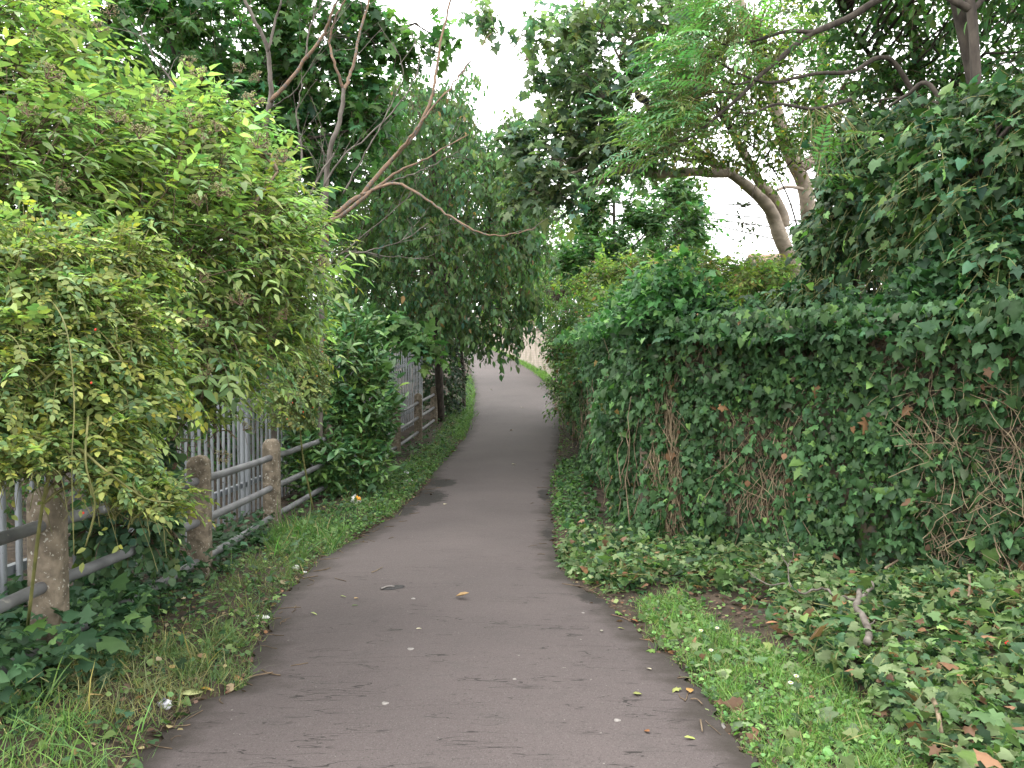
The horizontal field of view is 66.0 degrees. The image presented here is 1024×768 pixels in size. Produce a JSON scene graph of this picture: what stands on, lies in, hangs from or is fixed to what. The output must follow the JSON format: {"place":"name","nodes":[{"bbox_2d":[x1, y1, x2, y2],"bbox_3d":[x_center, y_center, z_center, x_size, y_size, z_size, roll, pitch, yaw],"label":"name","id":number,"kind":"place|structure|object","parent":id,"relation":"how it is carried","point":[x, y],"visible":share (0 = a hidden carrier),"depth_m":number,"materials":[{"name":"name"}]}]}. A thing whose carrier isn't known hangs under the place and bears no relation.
{"place":"outdoors","nodes":[
{"label":"outdoors","id":0,"kind":"place"},
{"bbox_2d":[134,344,757,767],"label":"path","id":1,"kind":"structure","parent":0,"point":[452,690],"depth_m":4.29,"materials":[{"name":"grey asphalt"}]},
{"bbox_2d":[226,672,272,690],"bbox_3d":[-1.341,1.498,3.994,0.059,0.016,0.282,1,2,34],"label":"stick","id":2,"kind":"object","parent":1,"relation":"on","point":[227,689],"visible":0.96,"depth_m":4.04,"materials":[{"name":"wood"}]},
{"bbox_2d":[380,585,404,589],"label":"fallen leaf","id":3,"kind":"object","parent":1,"relation":"on","point":[394,587],"visible":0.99,"depth_m":5.76,"materials":[{"name":"grey plant"}]},
{"bbox_2d":[25,418,772,767],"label":"twig litter","id":4,"kind":"object","parent":1,"relation":"on","point":[343,580],"visible":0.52,"depth_m":5.09,"materials":[{"name":"brown wood"}]},
{"bbox_2d":[456,592,467,595],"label":"fallen leaf","id":5,"kind":"object","parent":1,"relation":"on","point":[461,593],"visible":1,"depth_m":5.49,"materials":[{"name":"plant"}]},
{"bbox_2d":[672,687,681,691],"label":"fallen leaf","id":6,"kind":"object","parent":1,"relation":"on","point":[675,689],"visible":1,"depth_m":3.86,"materials":[{"name":"yellow plant"}]},
{"bbox_2d":[0,345,1023,767],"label":"ground","id":7,"kind":"structure","parent":0,"point":[738,623],"depth_m":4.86,"materials":[{"name":"green plant"}]},
{"bbox_2d":[3,177,41,528],"bbox_3d":[-5.172,-0.136,5.045,4.173,4.429,4.416,1,2,17],"label":"broadleaf tree","id":8,"kind":"object","parent":7,"relation":"on","point":[9,496],"visible":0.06,"depth_m":6.35,"materials":[{"name":"green plant"}]},
{"bbox_2d":[0,182,219,625],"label":"wild rose bush","id":9,"kind":"object","parent":7,"relation":"on","point":[99,370],"visible":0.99,"depth_m":3.35,"materials":[{"name":"green plant"}]},
{"bbox_2d":[4,165,263,520],"bbox_3d":[-5.681,-0.520,9.603,5.345,5.095,4.624,-1,2,-23],"label":"broadleaf tree","id":10,"kind":"object","parent":7,"relation":"on","point":[69,489],"visible":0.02,"depth_m":10.20,"materials":[{"name":"green plant"}]},
{"bbox_2d":[0,0,283,429],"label":"sycamore tree","id":11,"kind":"object","parent":7,"relation":"on","point":[152,45],"depth_m":14.14,"materials":[{"name":"green plant"}]},
{"bbox_2d":[156,697,171,709],"bbox_3d":[-1.600,1.477,3.634,0.084,0.067,0.053,0,2,0],"label":"crumpled wrapper","id":12,"kind":"object","parent":7,"relation":"on","point":[166,702],"visible":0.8,"depth_m":3.62,"materials":[{"name":"metal"}]},
{"bbox_2d":[0,0,377,487],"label":"elder bush","id":13,"kind":"object","parent":7,"relation":"on","point":[261,310],"visible":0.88,"depth_m":4.63,"materials":[{"name":"green plant"}]},
{"bbox_2d":[181,689,202,694],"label":"fallen leaf","id":14,"kind":"object","parent":7,"relation":"on","point":[188,692],"visible":0.92,"depth_m":3.80,"materials":[{"name":"yellow plant"}]},
{"bbox_2d":[0,352,422,605],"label":"palisade fence","id":15,"kind":"object","parent":7,"relation":"on","point":[242,487],"visible":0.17,"depth_m":8.52,"materials":[{"name":"grey metal"}]},
{"bbox_2d":[0,386,437,674],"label":"post and rail fence","id":16,"kind":"object","parent":7,"relation":"on","point":[54,576],"visible":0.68,"depth_m":5.25,"materials":[{"name":"concrete"}]},
{"bbox_2d":[1,0,464,463],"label":"sycamore tree","id":17,"kind":"object","parent":7,"relation":"on","point":[181,27],"visible":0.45,"depth_m":12.16,"materials":[{"name":"green plant"}]},
{"bbox_2d":[159,215,346,468],"bbox_3d":[-4.733,-0.977,13.492,5.112,5.629,5.437,0,2,0],"label":"broadleaf tree","id":18,"kind":"object","parent":7,"relation":"on","point":[208,448],"visible":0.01,"depth_m":12.81,"materials":[{"name":"green plant"}]},
{"bbox_2d":[249,326,336,510],"bbox_3d":[-2.355,0.443,8.626,0.783,2.311,1.234,0,2,15],"label":"wild rose bush","id":19,"kind":"object","parent":7,"relation":"on","point":[292,420],"visible":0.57,"depth_m":8.43,"materials":[{"name":"green plant"}]},
{"bbox_2d":[0,378,607,767],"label":"ground ivy","id":20,"kind":"object","parent":7,"relation":"on","point":[88,601],"visible":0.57,"depth_m":4.39,"materials":[{"name":"green plant"}]},
{"bbox_2d":[68,422,208,586],"bbox_3d":[-2.494,0.794,5.041,1.147,1.171,0.913,0,2,0],"label":"bramble bush","id":21,"kind":"object","parent":20,"relation":"on","point":[97,546],"visible":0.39,"depth_m":4.93,"materials":[{"name":"green plant"}]},
{"bbox_2d":[98,0,554,496],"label":"bare tree","id":22,"kind":"object","parent":7,"relation":"on","point":[365,193],"visible":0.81,"depth_m":9.21,"materials":[{"name":"brown plant"}]},
{"bbox_2d":[203,2,470,418],"bbox_3d":[-4.956,-4.078,17.685,7.812,10.465,6.091,1,2,35],"label":"broadleaf tree","id":23,"kind":"object","parent":7,"relation":"on","point":[365,167],"visible":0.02,"depth_m":17.37,"materials":[{"name":"green plant"}]},
{"bbox_2d":[268,288,408,500],"bbox_3d":[-2.307,0.262,10.716,1.867,3.230,2.400,0,2,0],"label":"laurel shrub","id":24,"kind":"object","parent":7,"relation":"on","point":[372,365],"visible":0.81,"depth_m":10.37,"materials":[{"name":"green plant"}]},
{"bbox_2d":[351,494,360,503],"bbox_3d":[-1.888,1.408,9.593,0.146,0.156,0.101,0,2,0],"label":"paper cup","id":25,"kind":"object","parent":7,"relation":"on","point":[353,497],"visible":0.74,"depth_m":9.56,"materials":[{"name":"white paper"}]},
{"bbox_2d":[303,82,429,384],"bbox_3d":[-4.688,-4.179,23.484,6.158,9.679,7.108,0,2,0],"label":"broadleaf tree","id":26,"kind":"object","parent":7,"relation":"on","point":[357,177],"visible":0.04,"depth_m":22.72,"materials":[{"name":"green plant"}]},
{"bbox_2d":[347,310,449,378],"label":"sycamore sapling","id":27,"kind":"object","parent":7,"relation":"on","point":[418,340],"visible":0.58,"depth_m":12.89,"materials":[{"name":"green plant"}]},
{"bbox_2d":[311,231,485,313],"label":"broadleaf tree","id":28,"kind":"object","parent":7,"relation":"on","point":[416,280],"visible":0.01,"depth_m":63.90,"materials":[{"name":"green plant"}]},
{"bbox_2d":[327,73,479,375],"bbox_3d":[-4.521,-6.147,30.447,6.724,12.210,6.972,0,2,0],"label":"broadleaf tree","id":29,"kind":"object","parent":7,"relation":"on","point":[404,220],"depth_m":30.50,"materials":[{"name":"green plant"}]},
{"bbox_2d":[404,268,480,414],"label":"ivy hedge","id":30,"kind":"object","parent":7,"relation":"on","point":[453,402],"visible":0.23,"depth_m":20.25,"materials":[{"name":"green plant"}]},
{"bbox_2d":[328,61,561,421],"bbox_3d":[-1.520,-2.952,17.789,5.516,8.287,9.574,0,2,0],"label":"cherry tree","id":31,"kind":"object","parent":7,"relation":"on","point":[491,258],"visible":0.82,"depth_m":14.37,"materials":[{"name":"green plant"}]},
{"bbox_2d":[449,375,478,440],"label":"weeds","id":32,"kind":"object","parent":7,"relation":"on","point":[472,396],"visible":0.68,"depth_m":20.01,"materials":[{"name":"green plant"}]},
{"bbox_2d":[0,400,1022,767],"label":"leaf litter","id":33,"kind":"object","parent":7,"relation":"on","point":[230,686],"visible":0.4,"depth_m":4.58,"materials":[{"name":"brown plant"}]},
{"bbox_2d":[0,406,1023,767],"bbox_3d":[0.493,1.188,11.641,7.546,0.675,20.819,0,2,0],"label":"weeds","id":34,"kind":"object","parent":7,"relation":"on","point":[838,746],"visible":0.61,"depth_m":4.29,"materials":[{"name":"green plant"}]},
{"bbox_2d":[469,315,558,381],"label":"brick wall","id":35,"kind":"structure","parent":7,"relation":"on","point":[528,355],"depth_m":34.78,"materials":[{"name":"brick"}]},
{"bbox_2d":[484,343,552,379],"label":"grass","id":36,"kind":"structure","parent":7,"relation":"on","point":[540,373],"depth_m":33.70,"materials":[{"name":"green plant"}]},
{"bbox_2d":[476,206,610,338],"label":"broadleaf tree","id":37,"kind":"object","parent":7,"relation":"on","point":[559,232],"visible":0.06,"depth_m":42.59,"materials":[{"name":"green plant"}]},
{"bbox_2d":[516,253,600,387],"bbox_3d":[1.348,-2.213,26.230,4.416,5.082,5.251,-1,2,-39],"label":"shrub","id":38,"kind":"object","parent":7,"relation":"on","point":[553,297],"visible":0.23,"depth_m":24.87,"materials":[{"name":"green plant"}]},
{"bbox_2d":[533,289,605,430],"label":"bramble bush","id":39,"kind":"object","parent":7,"relation":"on","point":[559,362],"visible":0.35,"depth_m":15.46,"materials":[{"name":"green plant"}]},
{"bbox_2d":[510,225,728,327],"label":"broadleaf tree","id":40,"kind":"object","parent":7,"relation":"on","point":[634,239],"visible":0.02,"depth_m":49.02,"materials":[{"name":"green plant"}]},
{"bbox_2d":[541,163,730,296],"bbox_3d":[3.411,-3.880,21.786,5.307,4.433,3.234,0,2,0],"label":"sycamore tree","id":41,"kind":"object","parent":7,"relation":"on","point":[643,219],"visible":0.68,"depth_m":21.27,"materials":[{"name":"green plant"}]},
{"bbox_2d":[450,0,827,277],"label":"smooth bark tree","id":42,"kind":"object","parent":7,"relation":"on","point":[579,128],"visible":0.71,"depth_m":11.25,"materials":[{"name":"green plant"}]},
{"bbox_2d":[655,0,850,227],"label":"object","id":43,"kind":"object","parent":42,"relation":"attached to","point":[704,158],"visible":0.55,"depth_m":11.38,"materials":[{"name":"green plant"}]},
{"bbox_2d":[727,185,762,251],"bbox_3d":[3.295,-2.367,11.222,0.512,0.977,0.404,0,2,0],"label":"hanging spray","id":44,"kind":"object","parent":43,"relation":"hanging from","point":[744,205],"visible":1,"depth_m":11.25,"materials":[{"name":"green plant"}]},
{"bbox_2d":[549,239,800,322],"bbox_3d":[2.743,-0.587,13.208,4.076,3.928,6.317,0,2,0],"label":"bramble bush","id":45,"kind":"object","parent":7,"relation":"on","point":[767,278],"visible":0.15,"depth_m":11.60,"materials":[{"name":"green plant"}]},
{"bbox_2d":[633,181,725,266],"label":"broadleaf tree","id":46,"kind":"object","parent":7,"relation":"on","point":[667,237],"visible":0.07,"depth_m":26.27,"materials":[{"name":"green plant"}]},
{"bbox_2d":[719,251,782,293],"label":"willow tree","id":47,"kind":"object","parent":7,"relation":"on","point":[754,262],"visible":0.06,"depth_m":29.37,"materials":[{"name":"green plant"}]},
{"bbox_2d":[738,254,779,295],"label":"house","id":48,"kind":"structure","parent":7,"relation":"on","point":[765,255],"depth_m":36.65,"materials":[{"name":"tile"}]},
{"bbox_2d":[577,0,987,219],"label":"feather leaf tree","id":49,"kind":"object","parent":7,"relation":"on","point":[661,117],"visible":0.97,"depth_m":6.56,"materials":[{"name":"green plant"}]},
{"bbox_2d":[554,519,1023,767],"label":"ivy ground cover","id":50,"kind":"object","parent":7,"relation":"on","point":[951,695],"visible":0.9,"depth_m":4.14,"materials":[{"name":"green plant"}]},
{"bbox_2d":[745,544,874,645],"bbox_3d":[1.874,1.222,5.008,0.587,0.133,2.438,0,2,0],"label":"fallen branch","id":51,"kind":"object","parent":50,"relation":"on","point":[868,637],"visible":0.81,"depth_m":4.36,"materials":[{"name":"brown wood"}]},
{"bbox_2d":[884,559,898,569],"bbox_3d":[2.534,1.193,5.242,0.018,0.076,0.562,1,2,35],"label":"stick","id":52,"kind":"object","parent":50,"relation":"on","point":[891,564],"visible":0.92,"depth_m":5.13,"materials":[{"name":"brown wood"}]},
{"bbox_2d":[929,697,942,732],"bbox_3d":[1.689,1.309,3.134,0.025,0.033,0.312,1,2,21],"label":"stick","id":53,"kind":"object","parent":50,"relation":"on","point":[934,703],"visible":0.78,"depth_m":3.11,"materials":[{"name":"beige wood"}]},
{"bbox_2d":[967,574,970,596],"bbox_3d":[2.570,1.129,4.430,0.019,0.034,0.403,1,2,30],"label":"stick","id":54,"kind":"object","parent":50,"relation":"on","point":[969,585],"visible":0.89,"depth_m":4.39,"materials":[{"name":"beige wood"}]},
{"bbox_2d":[612,319,1023,576],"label":"brick wall","id":55,"kind":"structure","parent":7,"relation":"on","point":[866,530],"depth_m":5.79,"materials":[{"name":"brick"}]},
{"bbox_2d":[530,241,737,542],"bbox_3d":[1.376,-0.008,13.646,2.166,2.953,14.306,0,2,0],"label":"ivy","id":56,"kind":"object","parent":55,"relation":"attached to","point":[606,419],"visible":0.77,"depth_m":7.41,"materials":[{"name":"green plant"}]},
{"bbox_2d":[613,222,1023,586],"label":"ivy","id":57,"kind":"object","parent":55,"relation":"attached to","point":[843,331],"visible":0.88,"depth_m":5.62,"materials":[{"name":"green plant"}]},
{"bbox_2d":[842,0,1023,410],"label":"ivy bush","id":58,"kind":"object","parent":55,"relation":"on","point":[926,190],"visible":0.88,"depth_m":5.32,"materials":[{"name":"green plant"}]},
{"bbox_2d":[753,87,934,318],"bbox_3d":[3.149,-1.121,7.333,1.629,2.933,1.881,0,2,0],"label":"ivy bush","id":59,"kind":"object","parent":7,"relation":"on","point":[827,277],"visible":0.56,"depth_m":7.05,"materials":[{"name":"green plant"}]},
{"bbox_2d":[750,0,1023,168],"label":"broadleaf tree","id":60,"kind":"object","parent":7,"relation":"on","point":[880,79],"visible":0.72,"depth_m":9.16,"materials":[{"name":"green plant"}]},
{"bbox_2d":[781,125,1023,303],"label":"shrub","id":61,"kind":"object","parent":7,"relation":"on","point":[869,289],"visible":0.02,"depth_m":9.05,"materials":[{"name":"green plant"}]},
{"bbox_2d":[0,0,1023,337],"label":"sky","id":62,"kind":"structure","parent":0,"point":[503,78],"materials":[{"name":"white"}]},
{"bbox_2d":[616,202,788,229],"bbox_3d":[12.084,-7.095,34.808,0.057,6.373,25.413,-1,2,-30],"label":"overhead wire","id":63,"kind":"object","parent":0,"point":[738,222],"visible":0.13,"depth_m":37.17,"materials":[{"name":"black metal"}]},
{"bbox_2d":[611,201,797,220],"bbox_3d":[12.079,-7.499,34.797,0.057,5.618,25.404,-1,2,-30],"label":"overhead wire","id":64,"kind":"object","parent":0,"point":[740,215],"visible":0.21,"depth_m":36.91,"materials":[{"name":"black metal"}]},
{"bbox_2d":[621,201,791,242],"bbox_3d":[12.034,-6.551,34.824,0.057,8.357,26.379,-1,2,-33],"label":"overhead wire","id":65,"kind":"object","parent":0,"point":[740,231],"visible":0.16,"depth_m":36.71,"materials":[{"name":"black metal"}]},
{"bbox_2d":[620,201,799,204],"bbox_3d":[12.071,-8.154,34.778,0.057,4.368,25.389,-1,2,-30],"label":"overhead wire","id":66,"kind":"object","parent":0,"point":[734,204],"visible":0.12,"depth_m":37.62,"materials":[{"name":"black metal"}]}
]}

